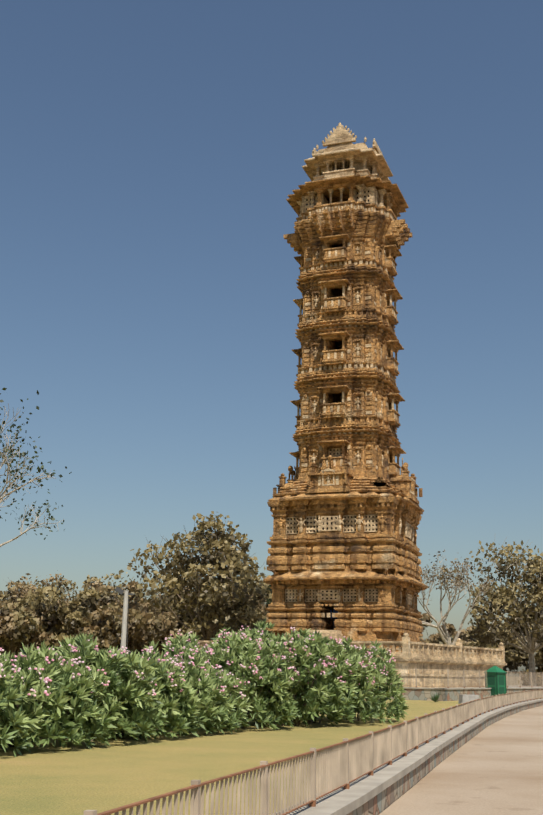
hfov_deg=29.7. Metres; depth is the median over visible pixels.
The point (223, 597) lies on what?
tree
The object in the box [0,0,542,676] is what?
sky
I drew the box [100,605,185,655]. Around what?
scrub tree
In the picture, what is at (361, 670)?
oleander bush
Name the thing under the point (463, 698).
stone block
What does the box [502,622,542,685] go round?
scrub
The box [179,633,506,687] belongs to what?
stone wall
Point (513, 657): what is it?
scrub
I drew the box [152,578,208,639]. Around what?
scrub tree
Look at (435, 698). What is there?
agave plant
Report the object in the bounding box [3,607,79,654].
scrub tree
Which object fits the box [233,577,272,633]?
tree
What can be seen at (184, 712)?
oleander bush
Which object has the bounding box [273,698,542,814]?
kerb
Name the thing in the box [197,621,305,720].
oleander bush
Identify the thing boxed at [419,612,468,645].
scrub
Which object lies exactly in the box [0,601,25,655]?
scrub tree
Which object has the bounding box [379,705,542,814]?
road
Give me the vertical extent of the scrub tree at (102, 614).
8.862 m
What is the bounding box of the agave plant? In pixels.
[429,693,440,701]
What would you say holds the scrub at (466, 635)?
on the ground at (510, 681)
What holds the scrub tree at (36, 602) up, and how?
on the lawn at (57, 779)
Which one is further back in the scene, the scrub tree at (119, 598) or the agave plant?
the scrub tree at (119, 598)
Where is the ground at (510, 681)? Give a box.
[382,676,521,811]
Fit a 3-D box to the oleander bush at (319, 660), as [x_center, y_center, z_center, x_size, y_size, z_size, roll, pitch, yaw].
[0.527,6.775,25.839,3.282,2.495,2.941,-4,-15,19]
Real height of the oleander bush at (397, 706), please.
2.393 m
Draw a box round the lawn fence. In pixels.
[84,689,542,814]
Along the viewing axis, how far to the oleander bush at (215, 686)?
21.80 m
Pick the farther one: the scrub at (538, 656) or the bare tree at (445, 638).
the scrub at (538, 656)
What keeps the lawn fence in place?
on the kerb
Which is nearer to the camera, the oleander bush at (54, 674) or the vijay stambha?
the oleander bush at (54, 674)
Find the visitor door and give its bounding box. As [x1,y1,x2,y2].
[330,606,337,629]
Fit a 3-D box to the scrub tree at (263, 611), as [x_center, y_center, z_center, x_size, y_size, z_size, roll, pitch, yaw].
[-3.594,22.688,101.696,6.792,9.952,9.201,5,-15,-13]
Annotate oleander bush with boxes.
[0,631,167,740]
[0,641,117,748]
[0,652,53,756]
[52,651,142,734]
[68,646,209,740]
[100,649,253,735]
[144,630,235,711]
[179,629,301,729]
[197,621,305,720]
[242,627,356,725]
[247,629,388,726]
[308,636,408,723]
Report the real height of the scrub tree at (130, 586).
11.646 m
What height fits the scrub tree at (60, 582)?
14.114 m
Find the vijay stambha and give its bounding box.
[263,123,427,651]
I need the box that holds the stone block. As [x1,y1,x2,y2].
[458,694,478,703]
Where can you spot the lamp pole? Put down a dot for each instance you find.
(120, 591)
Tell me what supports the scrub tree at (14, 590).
on the lawn at (57, 779)
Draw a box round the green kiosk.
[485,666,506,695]
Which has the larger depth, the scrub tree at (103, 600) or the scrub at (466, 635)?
the scrub at (466, 635)
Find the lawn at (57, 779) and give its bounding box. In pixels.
[0,698,538,814]
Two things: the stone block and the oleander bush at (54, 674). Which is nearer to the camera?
the oleander bush at (54, 674)
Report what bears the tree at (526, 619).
on the ground at (510, 681)
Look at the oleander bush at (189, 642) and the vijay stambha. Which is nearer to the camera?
the oleander bush at (189, 642)
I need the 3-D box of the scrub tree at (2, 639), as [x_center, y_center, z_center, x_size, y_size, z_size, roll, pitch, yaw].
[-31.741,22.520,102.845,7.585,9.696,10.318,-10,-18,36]
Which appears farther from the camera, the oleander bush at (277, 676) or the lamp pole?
the lamp pole
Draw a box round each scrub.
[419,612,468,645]
[451,623,496,645]
[464,627,528,673]
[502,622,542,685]
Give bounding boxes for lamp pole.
[114,587,133,649]
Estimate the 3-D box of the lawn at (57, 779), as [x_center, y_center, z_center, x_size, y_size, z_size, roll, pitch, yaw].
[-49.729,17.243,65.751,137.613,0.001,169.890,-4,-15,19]
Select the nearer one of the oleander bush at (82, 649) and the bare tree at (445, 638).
the oleander bush at (82, 649)
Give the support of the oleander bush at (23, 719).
on the lawn at (57, 779)
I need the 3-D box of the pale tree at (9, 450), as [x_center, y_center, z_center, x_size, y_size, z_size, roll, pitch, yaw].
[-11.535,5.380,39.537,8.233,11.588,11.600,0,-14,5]
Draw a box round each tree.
[0,388,71,546]
[0,573,43,656]
[0,599,45,659]
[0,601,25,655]
[0,618,6,645]
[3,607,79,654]
[11,570,71,606]
[13,585,101,650]
[48,570,134,601]
[67,578,122,638]
[75,601,145,651]
[90,583,160,612]
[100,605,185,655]
[109,577,192,654]
[127,511,271,640]
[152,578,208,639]
[218,590,266,640]
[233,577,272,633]
[417,549,494,644]
[465,537,542,685]
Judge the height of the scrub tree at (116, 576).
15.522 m
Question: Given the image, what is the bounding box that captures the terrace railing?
[390,668,542,687]
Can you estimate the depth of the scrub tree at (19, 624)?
105.09 m
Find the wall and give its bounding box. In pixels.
[293,687,542,700]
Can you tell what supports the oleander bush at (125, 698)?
on the lawn at (57, 779)
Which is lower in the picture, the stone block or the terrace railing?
the stone block

